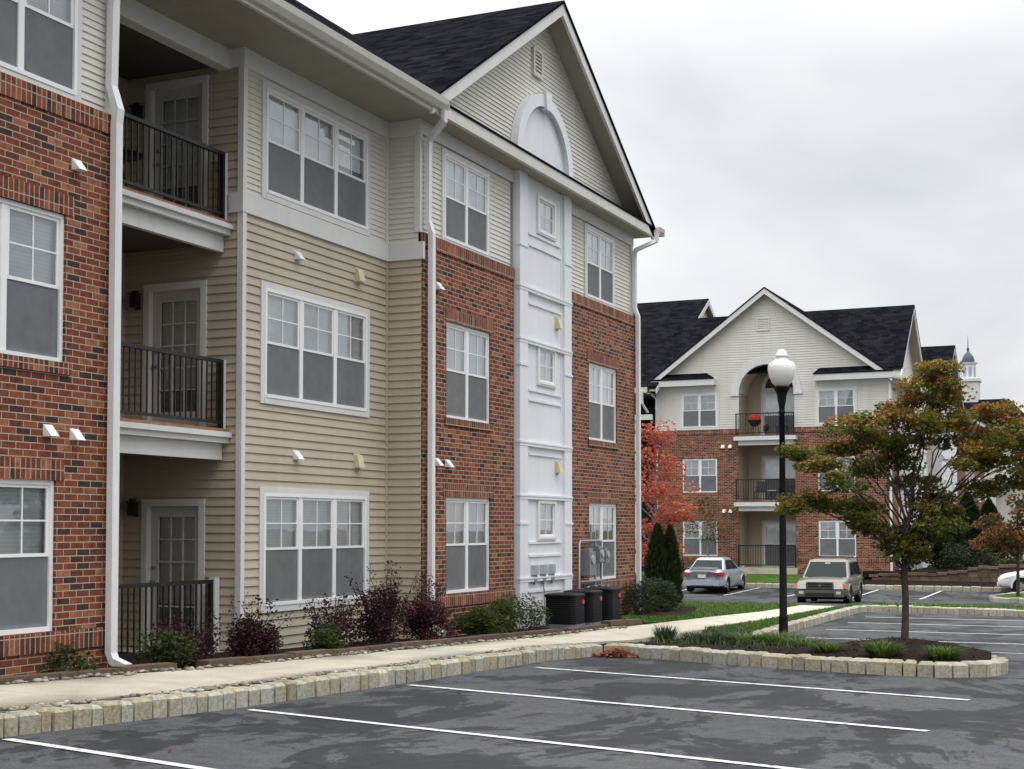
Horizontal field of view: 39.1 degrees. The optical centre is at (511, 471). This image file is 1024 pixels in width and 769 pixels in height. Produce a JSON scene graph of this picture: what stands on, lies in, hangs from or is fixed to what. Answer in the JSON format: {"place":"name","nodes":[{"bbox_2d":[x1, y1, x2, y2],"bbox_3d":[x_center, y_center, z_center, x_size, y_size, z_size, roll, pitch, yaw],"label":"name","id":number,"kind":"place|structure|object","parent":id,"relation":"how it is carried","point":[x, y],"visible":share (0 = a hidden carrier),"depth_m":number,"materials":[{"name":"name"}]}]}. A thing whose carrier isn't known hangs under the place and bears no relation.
{"place":"outdoors","nodes":[
{"label":"outdoors","id":0,"kind":"place"},
{"bbox_2d":[0,605,832,707],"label":"sidewalk","id":1,"kind":"structure","parent":0,"point":[22,694],"depth_m":16.74,"materials":[{"name":"concrete"}]},
{"bbox_2d":[4,626,626,684],"bbox_3d":[-1.964,2.419,19.360,0.613,0.336,16.027,-1,-3,30],"label":"river rock","id":2,"kind":"object","parent":1,"relation":"on","point":[127,673],"visible":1,"depth_m":17.54,"materials":[{"name":"stone"}]},
{"bbox_2d":[0,586,1023,768],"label":"parking lot","id":3,"kind":"structure","parent":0,"point":[964,734],"depth_m":13.44,"materials":[{"name":"grey asphalt"}]},
{"bbox_2d":[0,644,602,737],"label":"kerb","id":4,"kind":"structure","parent":3,"relation":"on","point":[31,720],"depth_m":14.75,"materials":[{"name":"stone"}]},
{"bbox_2d":[168,648,1023,756],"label":"fallen leaves","id":5,"kind":"object","parent":3,"relation":"on","point":[620,652],"visible":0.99,"depth_m":21.55,"materials":[{"name":"brown plant"}]},
{"bbox_2d":[683,554,745,591],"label":"parked car","id":6,"kind":"object","parent":3,"relation":"on","point":[724,574],"visible":0.99,"depth_m":60.02,"materials":[{"name":"silver metal"}]},
{"bbox_2d":[604,605,1023,677],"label":"kerb","id":7,"kind":"structure","parent":3,"relation":"on","point":[995,665],"depth_m":19.78,"materials":[{"name":"stone"}]},
{"bbox_2d":[794,556,862,603],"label":"parked suv","id":8,"kind":"object","parent":3,"relation":"on","point":[833,578],"visible":0.99,"depth_m":50.99,"materials":[{"name":"brown paint"}]},
{"bbox_2d":[806,617,1023,653],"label":"parking line","id":9,"kind":"object","parent":3,"relation":"on","point":[937,632],"visible":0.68,"depth_m":32.17,"materials":[{"name":"paint"}]},
{"bbox_2d":[989,591,1023,602],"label":"kerb","id":10,"kind":"structure","parent":3,"relation":"on","point":[993,598],"depth_m":52.95,"materials":[{"name":"stone"}]},
{"bbox_2d":[997,570,1023,591],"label":"parked car","id":11,"kind":"object","parent":3,"relation":"on","point":[1006,580],"visible":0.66,"depth_m":57.96,"materials":[{"name":"white paint"}]},
{"bbox_2d":[297,0,1023,412],"label":"sky","id":12,"kind":"structure","parent":0,"point":[816,154],"materials":[{"name":"white"}]},
{"bbox_2d":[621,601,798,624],"bbox_3d":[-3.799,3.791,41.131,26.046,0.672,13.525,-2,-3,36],"label":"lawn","id":13,"kind":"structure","parent":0,"point":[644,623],"depth_m":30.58,"materials":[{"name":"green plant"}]},
{"bbox_2d":[633,605,695,617],"bbox_3d":[3.028,3.461,34.922,4.050,0.451,8.000,-1,-2,24],"label":"mulch bed","id":14,"kind":"object","parent":13,"relation":"on","point":[684,610],"visible":0.19,"depth_m":32.88,"materials":[{"name":"brown soil"}]},
{"bbox_2d":[621,580,664,614],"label":"yew bush","id":15,"kind":"object","parent":14,"relation":"on","point":[637,595],"visible":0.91,"depth_m":32.21,"materials":[{"name":"green plant"}]},
{"bbox_2d":[635,575,677,606],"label":"yew bush","id":16,"kind":"object","parent":14,"relation":"on","point":[650,581],"visible":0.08,"depth_m":34.84,"materials":[{"name":"green plant"}]},
{"bbox_2d":[641,521,675,597],"bbox_3d":[3.825,2.460,38.113,1.003,2.297,1.003,-1,-2,24],"label":"arborvitae","id":17,"kind":"object","parent":14,"relation":"on","point":[656,559],"visible":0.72,"depth_m":37.90,"materials":[{"name":"green plant"}]},
{"bbox_2d":[634,578,684,612],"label":"yew bush","id":18,"kind":"object","parent":14,"relation":"on","point":[669,593],"visible":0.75,"depth_m":33.24,"materials":[{"name":"green plant"}]},
{"bbox_2d":[659,524,684,604],"bbox_3d":[4.186,2.489,38.177,0.855,2.253,0.820,-1,-2,24],"label":"arborvitae","id":19,"kind":"object","parent":14,"relation":"on","point":[675,560],"visible":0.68,"depth_m":37.99,"materials":[{"name":"green plant"}]},
{"bbox_2d":[635,571,867,583],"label":"lawn","id":20,"kind":"structure","parent":0,"point":[769,578],"depth_m":64.79,"materials":[{"name":"green plant"}]},
{"bbox_2d":[677,497,737,556],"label":"sapling","id":21,"kind":"object","parent":20,"relation":"on","point":[706,504],"visible":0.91,"depth_m":66.00,"materials":[{"name":"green plant"}]},
{"bbox_2d":[621,600,1023,632],"bbox_3d":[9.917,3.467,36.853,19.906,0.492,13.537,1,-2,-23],"label":"grass","id":22,"kind":"structure","parent":0,"point":[718,608],"depth_m":35.18,"materials":[{"name":"green plant"}]},
{"bbox_2d":[863,562,1021,576],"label":"planting bed","id":23,"kind":"object","parent":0,"point":[930,569],"visible":0.19,"depth_m":63.27,"materials":[{"name":"brown soil"}]},
{"bbox_2d":[928,503,968,568],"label":"cone evergreen","id":24,"kind":"object","parent":23,"relation":"on","point":[937,547],"visible":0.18,"depth_m":66.97,"materials":[{"name":"green plant"}]},
{"bbox_2d":[936,542,970,570],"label":"bank bush","id":25,"kind":"object","parent":23,"relation":"on","point":[956,552],"visible":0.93,"depth_m":63.85,"materials":[{"name":"green plant"}]},
{"bbox_2d":[958,492,989,565],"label":"cone evergreen","id":26,"kind":"object","parent":23,"relation":"on","point":[973,512],"visible":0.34,"depth_m":71.38,"materials":[{"name":"green plant"}]},
{"bbox_2d":[957,538,1001,569],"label":"bank bush","id":27,"kind":"object","parent":23,"relation":"on","point":[985,558],"visible":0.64,"depth_m":63.93,"materials":[{"name":"green plant"}]},
{"bbox_2d":[973,498,1006,562],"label":"cone evergreen","id":28,"kind":"object","parent":23,"relation":"on","point":[988,506],"visible":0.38,"depth_m":77.86,"materials":[{"name":"green plant"}]},
{"bbox_2d":[990,552,1023,565],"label":"bank bush","id":29,"kind":"object","parent":23,"relation":"on","point":[1006,561],"visible":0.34,"depth_m":62.34,"materials":[{"name":"green plant"}]},
{"bbox_2d":[995,593,1023,597],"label":"lawn","id":30,"kind":"structure","parent":0,"point":[1012,595],"depth_m":54.55,"materials":[{"name":"green plant"}]},
{"bbox_2d":[968,492,1023,595],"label":"maple tree","id":31,"kind":"object","parent":30,"relation":"on","point":[1005,539],"visible":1,"depth_m":53.71,"materials":[{"name":"orange plant"}]},
{"bbox_3d":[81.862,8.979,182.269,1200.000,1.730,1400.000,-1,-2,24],"label":"ground","id":32,"kind":"structure","parent":0,"visible":0},
{"bbox_2d":[0,653,486,712],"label":"gravel strip","id":33,"kind":"object","parent":32,"relation":"on","point":[109,699],"visible":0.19,"depth_m":13.57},
{"bbox_2d":[0,643,582,711],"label":"gravel","id":34,"kind":"structure","parent":33,"relation":"on","point":[81,701],"depth_m":14.86,"materials":[{"name":"grey gravel"}]},
{"bbox_2d":[0,0,664,675],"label":"apartment building","id":35,"kind":"structure","parent":32,"relation":"on","point":[304,306],"depth_m":21.35,"materials":[{"name":"brick"}]},
{"bbox_2d":[0,478,53,635],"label":"window","id":36,"kind":"structure","parent":35,"relation":"in","point":[26,505],"depth_m":15.44,"materials":[{"name":"glass"}]},
{"bbox_2d":[0,197,63,361],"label":"window","id":37,"kind":"structure","parent":35,"relation":"in","point":[31,237],"depth_m":15.57,"materials":[{"name":"glass"}]},
{"bbox_2d":[0,0,81,102],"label":"window","id":38,"kind":"structure","parent":35,"relation":"in","point":[41,40],"depth_m":15.81,"materials":[{"name":"glass"}]},
{"bbox_2d":[123,147,142,186],"bbox_3d":[-5.371,-3.918,19.343,0.820,0.724,0.820,-1,-2,24],"label":"balcony table","id":39,"kind":"object","parent":35,"relation":"on","point":[134,156],"visible":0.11,"depth_m":19.30,"materials":[{"name":"black metal"}]},
{"bbox_2d":[140,499,205,647],"bbox_3d":[-4.773,1.467,20.592,1.100,2.150,0.296,-1,-2,24],"label":"door","id":40,"kind":"structure","parent":35,"relation":"in","point":[173,533],"depth_m":20.63,"materials":[{"name":"paint"}]},
{"bbox_2d":[142,280,207,426],"bbox_3d":[-4.773,-1.631,20.711,1.100,2.150,0.296,-1,-2,24],"label":"door","id":41,"kind":"structure","parent":35,"relation":"in","point":[174,314],"depth_m":20.73,"materials":[{"name":"paint"}]},
{"bbox_2d":[144,75,208,212],"bbox_3d":[-4.773,-4.569,20.824,1.100,2.150,0.296,-1,-2,24],"label":"door","id":42,"kind":"structure","parent":35,"relation":"in","point":[180,106],"depth_m":20.84,"materials":[{"name":"paint"}]},
{"bbox_2d":[258,486,368,612],"bbox_3d":[-2.982,1.160,21.860,0.120,1.800,3.100,-1,-2,24],"label":"window","id":43,"kind":"structure","parent":35,"relation":"in","point":[310,539],"depth_m":21.74,"materials":[{"name":"glass"}]},
{"bbox_2d":[259,280,369,417],"bbox_3d":[-2.982,-1.808,21.974,0.120,1.760,3.100,-1,-2,24],"label":"window","id":44,"kind":"structure","parent":35,"relation":"in","point":[314,349],"depth_m":21.89,"materials":[{"name":"glass"}]},
{"bbox_2d":[260,79,370,236],"bbox_3d":[-3.187,-4.732,22.178,0.570,1.720,3.100,-1,-2,24],"label":"window","id":45,"kind":"structure","parent":35,"relation":"in","point":[316,162],"depth_m":21.99,"materials":[{"name":"glass"}]},
{"bbox_2d":[418,147,489,257],"bbox_3d":[-1.039,-4.693,25.528,0.570,1.630,1.920,-1,-2,24],"label":"window","id":46,"kind":"structure","parent":35,"relation":"in","point":[465,185],"depth_m":25.40,"materials":[{"name":"glass"}]},
{"bbox_2d":[446,497,488,593],"bbox_3d":[-0.824,1.278,25.202,0.120,1.640,1.770,-1,-2,24],"label":"window","id":47,"kind":"structure","parent":35,"relation":"in","point":[467,519],"depth_m":25.20,"materials":[{"name":"glass"}]},
{"bbox_2d":[446,322,488,423],"bbox_3d":[-0.824,-1.714,25.317,0.120,1.650,1.770,-1,-2,24],"label":"window","id":48,"kind":"structure","parent":35,"relation":"in","point":[467,371],"depth_m":25.32,"materials":[{"name":"glass"}]},
{"bbox_2d":[531,565,538,584],"bbox_3d":[0.438,1.980,27.587,0.090,0.380,0.180,-1,-2,24],"label":"disconnect box","id":49,"kind":"object","parent":35,"relation":"attached to","point":[534,570],"visible":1,"depth_m":27.52,"materials":[{"name":"grey metal"}]},
{"bbox_2d":[540,565,547,610],"bbox_3d":[0.614,2.265,27.968,0.090,0.920,0.180,-1,-2,24],"label":"disconnect box","id":50,"kind":"object","parent":35,"relation":"attached to","point":[543,570],"visible":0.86,"depth_m":27.95,"materials":[{"name":"grey metal"}]},
{"bbox_2d":[536,193,555,241],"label":"window","id":51,"kind":"structure","parent":35,"relation":"in","point":[545,207],"depth_m":28.53,"materials":[{"name":"plastic"}]},
{"bbox_2d":[536,500,556,540],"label":"window","id":52,"kind":"structure","parent":35,"relation":"in","point":[546,510],"depth_m":28.32,"materials":[{"name":"glass"}]},
{"bbox_2d":[536,347,556,388],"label":"window","id":53,"kind":"structure","parent":35,"relation":"in","point":[546,359],"depth_m":28.46,"materials":[{"name":"plastic"}]},
{"bbox_2d":[548,564,555,582],"bbox_3d":[0.790,2.011,28.371,0.090,0.380,0.180,-1,-2,24],"label":"disconnect box","id":54,"kind":"object","parent":35,"relation":"attached to","point":[551,569],"visible":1,"depth_m":28.31,"materials":[{"name":"grey metal"}]},
{"bbox_2d":[578,525,609,588],"bbox_3d":[1.744,2.014,30.285,0.225,1.800,1.608,-1,-2,24],"label":"gas meter rack","id":55,"kind":"object","parent":35,"relation":"attached to","point":[590,557],"visible":0.52,"depth_m":30.03,"materials":[{"name":"grey metal"}]},
{"bbox_2d":[584,223,614,307],"bbox_3d":[1.895,-4.464,31.513,0.120,1.630,1.850,-1,-2,24],"label":"window","id":56,"kind":"structure","parent":35,"relation":"in","point":[599,247],"depth_m":31.47,"materials":[{"name":"glass"}]},
{"bbox_2d":[589,503,615,579],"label":"window","id":57,"kind":"structure","parent":35,"relation":"in","point":[602,517],"depth_m":31.75,"materials":[{"name":"glass"}]},
{"bbox_2d":[589,363,615,442],"bbox_3d":[1.918,-1.480,31.426,0.120,1.650,1.730,-1,-2,24],"label":"window","id":58,"kind":"structure","parent":35,"relation":"in","point":[602,380],"depth_m":31.49,"materials":[{"name":"glass"}]},
{"bbox_2d":[110,618,620,669],"bbox_3d":[-4.016,2.597,19.033,5.020,0.890,31.600,-1,-2,24],"label":"planting bed","id":59,"kind":"object","parent":32,"relation":"on","point":[226,654],"visible":0.04,"depth_m":20.35,"materials":[{"name":"brown soil"}]},
{"bbox_2d":[36,642,102,674],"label":"green shrub","id":60,"kind":"object","parent":59,"relation":"on","point":[67,661],"visible":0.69,"depth_m":15.62,"materials":[{"name":"green plant"}]},
{"bbox_2d":[0,662,176,684],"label":"edging block row","id":61,"kind":"object","parent":59,"relation":"on","point":[110,670],"visible":0.35,"depth_m":15.39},
{"bbox_2d":[131,627,201,668],"bbox_3d":[-4.022,2.078,16.741,0.866,0.546,0.632,-2,-3,44],"label":"green shrub","id":62,"kind":"object","parent":59,"relation":"on","point":[160,652],"visible":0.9,"depth_m":16.71,"materials":[{"name":"green plant"}]},
{"bbox_2d":[149,607,223,667],"bbox_3d":[-3.915,2.003,17.450,0.934,0.759,1.069,0,-2,5],"label":"nandina shrub","id":63,"kind":"object","parent":59,"relation":"on","point":[203,652],"visible":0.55,"depth_m":17.34,"materials":[{"name":"green plant"}]},
{"bbox_2d":[222,593,296,656],"bbox_3d":[-3.330,1.990,18.511,0.903,0.916,0.814,2,-3,-39],"label":"nandina shrub","id":64,"kind":"object","parent":59,"relation":"on","point":[244,642],"visible":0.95,"depth_m":18.41,"materials":[{"name":"purple plant"}]},
{"bbox_2d":[302,619,347,649],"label":"green shrub","id":65,"kind":"object","parent":59,"relation":"on","point":[327,638],"visible":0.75,"depth_m":19.16,"materials":[{"name":"green plant"}]},
{"bbox_2d":[300,593,358,647],"bbox_3d":[-2.545,2.133,20.310,0.895,0.858,0.776,-1,-2,24],"label":"nandina shrub","id":66,"kind":"object","parent":59,"relation":"on","point":[343,620],"visible":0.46,"depth_m":20.27,"materials":[{"name":"purple plant"}]},
{"bbox_2d":[196,628,563,666],"bbox_3d":[-1.383,2.514,20.634,0.241,0.363,9.163,-1,-3,28],"label":"edging block row","id":67,"kind":"object","parent":59,"relation":"on","point":[243,660],"visible":0.38,"depth_m":19.33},
{"bbox_2d":[343,560,420,646],"bbox_3d":[-1.944,1.971,21.285,1.094,1.308,1.160,-1,-2,24],"label":"nandina shrub","id":68,"kind":"object","parent":59,"relation":"on","point":[381,627],"visible":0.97,"depth_m":21.20,"materials":[{"name":"purple plant"}]},
{"bbox_2d":[393,572,454,640],"bbox_3d":[-1.331,2.126,22.477,0.879,1.146,1.057,-1,-2,24],"label":"nandina shrub","id":69,"kind":"object","parent":59,"relation":"on","point":[428,617],"visible":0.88,"depth_m":22.30,"materials":[{"name":"purple plant"}]},
{"bbox_2d":[452,605,517,634],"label":"juniper shrub","id":70,"kind":"object","parent":59,"relation":"on","point":[483,622],"visible":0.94,"depth_m":24.12,"materials":[{"name":"green plant"}]},
{"bbox_2d":[488,592,552,631],"bbox_3d":[0.058,2.479,25.451,1.430,0.733,1.041,-2,-3,41],"label":"juniper shrub","id":71,"kind":"object","parent":59,"relation":"on","point":[508,609],"visible":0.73,"depth_m":25.34,"materials":[{"name":"green plant"}]},
{"bbox_2d":[544,592,584,627],"bbox_3d":[0.981,2.557,26.663,0.640,0.632,0.640,-1,-2,24],"label":"air conditioner","id":72,"kind":"object","parent":59,"relation":"on","point":[566,609],"visible":0.95,"depth_m":26.40,"materials":[{"name":"paint"}]},
{"bbox_2d":[563,589,602,624],"bbox_3d":[1.363,2.594,27.586,0.640,0.672,0.640,-1,-2,24],"label":"air conditioner","id":73,"kind":"object","parent":59,"relation":"on","point":[593,607],"visible":0.53,"depth_m":27.29,"materials":[{"name":"paint"}]},
{"bbox_2d":[561,624,608,633],"bbox_3d":[1.298,2.813,25.451,0.220,0.182,1.539,-1,-3,29],"label":"edging block row","id":74,"kind":"object","parent":59,"relation":"on","point":[584,627],"visible":0.36,"depth_m":25.38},
{"bbox_2d":[584,586,620,620],"bbox_3d":[1.791,2.633,28.490,0.640,0.712,0.640,-1,-2,24],"label":"air conditioner","id":75,"kind":"object","parent":59,"relation":"on","point":[611,601],"visible":0.55,"depth_m":28.17,"materials":[{"name":"paint"}]},
{"bbox_2d":[601,619,641,628],"bbox_3d":[2.066,2.880,27.016,0.220,0.246,1.634,-1,-2,26],"label":"edging block row","id":76,"kind":"object","parent":59,"relation":"on","point":[624,622],"visible":0.54,"depth_m":26.84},
{"bbox_2d":[635,419,700,565],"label":"red maple tree","id":77,"kind":"object","parent":32,"relation":"on","point":[655,438],"visible":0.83,"depth_m":49.05,"materials":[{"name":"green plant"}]},
{"bbox_2d":[346,627,990,663],"bbox_3d":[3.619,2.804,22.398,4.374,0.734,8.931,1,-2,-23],"label":"island mulch","id":78,"kind":"object","parent":32,"relation":"on","point":[910,653],"visible":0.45,"depth_m":19.89,"materials":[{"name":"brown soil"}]},
{"bbox_2d":[651,624,680,642],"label":"grass clump","id":79,"kind":"object","parent":78,"relation":"on","point":[664,632],"visible":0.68,"depth_m":24.48,"materials":[{"name":"green plant"}]},
{"bbox_2d":[687,629,730,643],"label":"grass clump","id":80,"kind":"object","parent":78,"relation":"on","point":[711,636],"visible":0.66,"depth_m":23.95,"materials":[{"name":"green plant"}]},
{"bbox_2d":[705,624,738,639],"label":"grass clump","id":81,"kind":"object","parent":78,"relation":"on","point":[714,631],"visible":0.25,"depth_m":25.82,"materials":[{"name":"green plant"}]},
{"bbox_2d":[653,632,815,647],"bbox_3d":[3.379,2.805,24.051,2.248,0.323,4.264,1,-2,-18],"label":"ground cover","id":82,"kind":"object","parent":78,"relation":"on","point":[738,643],"visible":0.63,"depth_m":23.39,"materials":[{"name":"green plant"}]},
{"bbox_2d":[715,630,773,644],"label":"grass clump","id":83,"kind":"object","parent":78,"relation":"on","point":[734,635],"visible":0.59,"depth_m":23.92,"materials":[{"name":"green plant"}]},
{"bbox_2d":[768,349,795,635],"bbox_3d":[4.676,0.429,24.888,0.480,5.107,0.480,-1,-2,24],"label":"street lamp","id":84,"kind":"object","parent":78,"relation":"on","point":[781,370],"visible":0.92,"depth_m":24.82,"materials":[{"name":"metal"}]},
{"bbox_2d":[754,629,814,645],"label":"grass clump","id":85,"kind":"object","parent":78,"relation":"on","point":[774,638],"visible":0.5,"depth_m":23.80,"materials":[{"name":"green plant"}]},
{"bbox_2d":[780,635,837,647],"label":"grass clump","id":86,"kind":"object","parent":78,"relation":"on","point":[804,642],"visible":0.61,"depth_m":23.01,"materials":[{"name":"green plant"}]},
{"bbox_2d":[806,640,846,651],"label":"grass clump","id":87,"kind":"object","parent":78,"relation":"on","point":[822,646],"visible":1,"depth_m":19.79,"materials":[{"name":"green plant"}]},
{"bbox_2d":[854,638,906,657],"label":"grass clump","id":88,"kind":"object","parent":78,"relation":"on","point":[883,648],"visible":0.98,"depth_m":18.96,"materials":[{"name":"green plant"}]},
{"bbox_2d":[774,358,1023,638],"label":"maple tree","id":89,"kind":"object","parent":78,"relation":"on","point":[911,539],"visible":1,"depth_m":20.30,"materials":[{"name":"green plant"}]},
{"bbox_2d":[915,644,967,660],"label":"grass clump","id":90,"kind":"object","parent":78,"relation":"on","point":[940,653],"visible":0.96,"depth_m":18.75,"materials":[{"name":"green plant"}]},
{"bbox_2d":[633,287,1004,578],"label":"apartment building","id":91,"kind":"structure","parent":32,"relation":"on","point":[707,386],"depth_m":67.48,"materials":[{"name":"brick"}]},
{"bbox_2d":[680,391,718,429],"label":"window","id":92,"kind":"structure","parent":91,"relation":"in","point":[698,410],"depth_m":67.96,"materials":[{"name":"glass"}]},
{"bbox_2d":[683,459,716,492],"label":"window","id":93,"kind":"structure","parent":91,"relation":"in","point":[703,472],"depth_m":67.88,"materials":[{"name":"glass"}]},
{"bbox_2d":[683,521,717,555],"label":"window","id":94,"kind":"structure","parent":91,"relation":"in","point":[695,547],"depth_m":67.83,"materials":[{"name":"glass"}]},
{"bbox_2d":[748,414,759,434],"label":"barbecue grill","id":95,"kind":"object","parent":91,"relation":"on","point":[753,420],"visible":0.92,"depth_m":66.92,"materials":[{"name":"red metal"}]},
{"bbox_2d":[761,456,794,500],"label":"window","id":96,"kind":"structure","parent":91,"relation":"in","point":[769,464],"depth_m":68.18,"materials":[{"name":"glass"}]},
{"bbox_2d":[761,391,794,434],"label":"window","id":97,"kind":"structure","parent":91,"relation":"in","point":[769,402],"depth_m":68.28,"materials":[{"name":"glass"}]},
{"bbox_2d":[762,520,795,566],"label":"window","id":98,"kind":"structure","parent":91,"relation":"in","point":[770,529],"depth_m":68.01,"materials":[{"name":"glass"}]},
{"bbox_2d":[815,385,857,426],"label":"window","id":99,"kind":"structure","parent":91,"relation":"in","point":[830,401],"depth_m":65.39,"materials":[{"name":"glass"}]},
{"bbox_2d":[818,456,855,490],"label":"window","id":100,"kind":"structure","parent":91,"relation":"in","point":[843,459],"depth_m":65.23,"materials":[{"name":"glass"}]},
{"bbox_2d":[819,521,855,556],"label":"window","id":101,"kind":"structure","parent":91,"relation":"in","point":[835,538],"depth_m":65.18,"materials":[{"name":"glass"}]},
{"bbox_2d":[642,581,1015,591],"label":"kerb","id":102,"kind":"structure","parent":32,"relation":"on","point":[899,587],"depth_m":60.85,"materials":[{"name":"stone"}]},
{"bbox_2d":[862,579,1013,591],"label":"planting bed","id":103,"kind":"object","parent":32,"relation":"on","point":[924,583],"visible":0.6,"depth_m":61.37,"materials":[{"name":"brown soil"}]},
{"bbox_2d":[869,564,1023,581],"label":"garden wall","id":104,"kind":"structure","parent":103,"relation":"on","point":[988,574],"depth_m":61.32,"materials":[{"name":"brown stone"}]},
{"bbox_2d":[960,344,1023,476],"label":"town hall","id":105,"kind":"structure","parent":32,"relation":"on","point":[969,378],"depth_m":129.41,"materials":[{"name":"beige"}]},
{"bbox_2d":[989,475,1023,560],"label":"clubhouse","id":106,"kind":"structure","parent":32,"relation":"on","point":[1003,509],"depth_m":83.54,"materials":[{"name":"beige"}]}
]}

